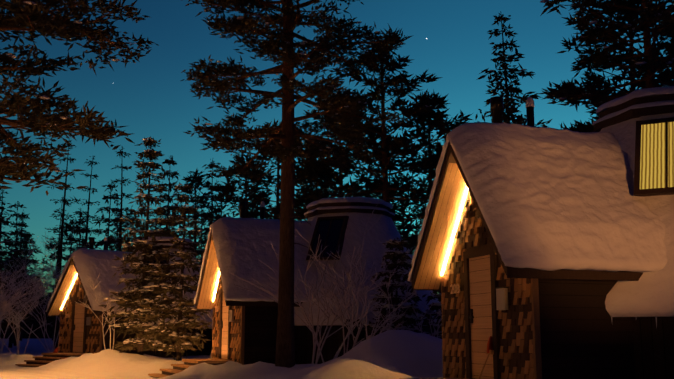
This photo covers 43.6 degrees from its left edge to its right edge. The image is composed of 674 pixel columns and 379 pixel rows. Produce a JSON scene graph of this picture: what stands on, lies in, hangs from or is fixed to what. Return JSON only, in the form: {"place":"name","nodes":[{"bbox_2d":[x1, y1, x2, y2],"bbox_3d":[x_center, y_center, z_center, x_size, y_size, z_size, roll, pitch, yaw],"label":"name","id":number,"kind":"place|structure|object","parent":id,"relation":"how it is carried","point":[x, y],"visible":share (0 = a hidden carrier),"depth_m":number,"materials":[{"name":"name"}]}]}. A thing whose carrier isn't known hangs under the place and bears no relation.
{"place":"outdoors","nodes":[
{"label":"outdoors","id":0,"kind":"place"},
{"bbox_2d":[0,0,158,195],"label":"pine","id":1,"kind":"object","parent":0,"point":[44,27],"depth_m":15.34,"materials":[{"name":"green plant"}]},
{"bbox_2d":[6,1,119,171],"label":"pine needles","id":2,"kind":"object","parent":1,"relation":"on","point":[14,56],"visible":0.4,"depth_m":15.11,"materials":[{"name":"grey"}]},
{"bbox_2d":[0,330,442,378],"bbox_3d":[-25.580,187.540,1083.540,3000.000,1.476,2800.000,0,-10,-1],"label":"ground snow","id":3,"kind":"structure","parent":0,"point":[397,354],"depth_m":19.25,"materials":[{"name":"white snow"}]},
{"bbox_2d":[0,232,86,354],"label":"frosted shrubs","id":4,"kind":"object","parent":3,"relation":"on","point":[4,308],"visible":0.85,"depth_m":40.95,"materials":[{"name":"white plant"}]},
{"bbox_2d":[0,366,124,378],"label":"snowbank","id":5,"kind":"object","parent":3,"relation":"on","point":[18,373],"depth_m":28.41,"materials":[{"name":"white snow"}]},
{"bbox_2d":[15,237,212,366],"bbox_3d":[-9.460,5.211,38.834,6.240,5.730,9.590,-9,-13,41],"label":"cabin","id":6,"kind":"object","parent":3,"relation":"on","point":[81,320],"visible":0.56,"depth_m":36.86,"materials":[{"name":"brown wood"}]},
{"bbox_2d":[53,312,71,352],"bbox_3d":[-12.002,6.237,36.815,0.708,1.786,0.300,3,-10,-15],"label":"broom","id":7,"kind":"object","parent":6,"relation":"on","point":[56,350],"visible":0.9,"depth_m":36.70,"materials":[{"name":"brown wood"}]},
{"bbox_2d":[61,274,76,308],"bbox_3d":[-11.227,4.271,36.979,3.120,1.920,0.034,-9,-13,41],"label":"light strip","id":8,"kind":"object","parent":6,"relation":"hanging from","point":[69,291],"visible":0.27,"depth_m":37.58,"materials":[{"name":"white plastic"}]},
{"bbox_2d":[58,276,100,353],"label":"shingles","id":9,"kind":"object","parent":6,"relation":"attached to","point":[93,330],"visible":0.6,"depth_m":37.12,"materials":[{"name":"brown wood"}]},
{"bbox_2d":[45,248,149,311],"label":"roof snow","id":10,"kind":"structure","parent":6,"relation":"on","point":[91,265],"depth_m":36.64,"materials":[{"name":"white snow"}]},
{"bbox_2d":[104,237,212,328],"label":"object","id":11,"kind":"structure","parent":6,"relation":"on","point":[206,316],"depth_m":38.76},
{"bbox_2d":[0,263,438,338],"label":"treeline","id":12,"kind":"object","parent":3,"relation":"on","point":[37,332],"depth_m":139.51,"materials":[{"name":"plant"}]},
{"bbox_2d":[0,142,442,347],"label":"forest","id":13,"kind":"object","parent":3,"relation":"on","point":[209,216],"depth_m":60.66,"materials":[{"name":"green plant"}]},
{"bbox_2d":[0,157,216,327],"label":"snow","id":14,"kind":"structure","parent":13,"relation":"attached to","point":[75,247],"depth_m":60.57,"materials":[{"name":"white snow"}]},
{"bbox_2d":[76,200,441,363],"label":"bare shrubs","id":15,"kind":"object","parent":3,"relation":"on","point":[353,319],"visible":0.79,"depth_m":22.92,"materials":[{"name":"brown plant"}]},
{"bbox_2d":[36,11,551,360],"bbox_3d":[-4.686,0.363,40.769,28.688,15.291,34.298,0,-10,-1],"label":"spruces","id":16,"kind":"object","parent":3,"relation":"on","point":[176,292],"depth_m":31.28,"materials":[{"name":"green plant"}]},
{"bbox_2d":[148,202,440,377],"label":"cabin","id":17,"kind":"object","parent":3,"relation":"on","point":[258,330],"visible":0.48,"depth_m":26.00,"materials":[{"name":"brown wood"}]},
{"bbox_2d":[213,272,219,300],"bbox_3d":[-3.547,2.570,27.116,0.030,1.920,3.120,4,-11,-23],"label":"light strip","id":18,"kind":"object","parent":17,"relation":"hanging from","point":[216,286],"visible":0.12,"depth_m":28.13,"materials":[{"name":"white plastic"}]},
{"bbox_2d":[211,276,240,362],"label":"shingles","id":19,"kind":"object","parent":17,"relation":"attached to","point":[235,345],"visible":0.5,"depth_m":26.22,"materials":[{"name":"brown wood"}]},
{"bbox_2d":[194,217,318,303],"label":"roof snow","id":20,"kind":"structure","parent":17,"relation":"on","point":[243,246],"depth_m":26.36,"materials":[{"name":"white snow"}]},
{"bbox_2d":[260,197,440,325],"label":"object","id":21,"kind":"structure","parent":17,"relation":"on","point":[383,229],"depth_m":26.80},
{"bbox_2d":[181,0,413,367],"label":"pine","id":22,"kind":"object","parent":3,"relation":"on","point":[267,47],"depth_m":20.96,"materials":[{"name":"green plant"}]},
{"bbox_2d":[192,3,402,174],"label":"pine needles","id":23,"kind":"object","parent":22,"relation":"on","point":[241,18],"visible":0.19,"depth_m":21.02,"materials":[{"name":"grey"}]},
{"bbox_2d":[410,94,673,378],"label":"cabin","id":24,"kind":"object","parent":3,"relation":"on","point":[578,333],"visible":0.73,"depth_m":13.71,"materials":[{"name":"brown wood"}]},
{"bbox_2d":[441,188,467,275],"bbox_3d":[2.497,0.452,14.839,0.030,1.920,3.120,3,-10,-18],"label":"light strip","id":25,"kind":"object","parent":24,"relation":"hanging from","point":[457,221],"visible":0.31,"depth_m":15.71,"materials":[{"name":"plastic"}]},
{"bbox_2d":[450,283,459,293],"bbox_3d":[2.170,1.821,15.476,0.025,0.175,0.359,3,-10,-18],"label":"number","id":26,"kind":"object","parent":24,"relation":"attached to","point":[455,288],"visible":1,"depth_m":15.44,"materials":[{"name":"beige wood"}]},
{"bbox_2d":[478,336,493,378],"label":"broom","id":27,"kind":"object","parent":24,"relation":"on","point":[489,350],"visible":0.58,"depth_m":13.94,"materials":[{"name":"brown wood"}]},
{"bbox_2d":[441,191,534,378],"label":"shingles","id":28,"kind":"object","parent":24,"relation":"attached to","point":[512,343],"visible":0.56,"depth_m":14.94,"materials":[{"name":"brown wood"}]},
{"bbox_2d":[407,122,667,280],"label":"roof snow","id":29,"kind":"structure","parent":24,"relation":"on","point":[550,199],"depth_m":13.81,"materials":[{"name":"white snow"}]},
{"bbox_2d":[526,86,673,316],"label":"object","id":30,"kind":"structure","parent":24,"relation":"on","point":[648,294],"depth_m":13.59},
{"bbox_2d":[0,0,673,294],"label":"sky","id":31,"kind":"structure","parent":0,"point":[149,97],"materials":[{"name":"blue"}]},
{"bbox_2d":[219,0,673,291],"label":"pines","id":32,"kind":"object","parent":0,"point":[433,101],"depth_m":40.32,"materials":[{"name":"green plant"}]},
{"bbox_2d":[379,0,673,183],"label":"pine needles","id":33,"kind":"object","parent":32,"relation":"on","point":[591,23],"depth_m":31.57,"materials":[{"name":"grey"}]}
]}

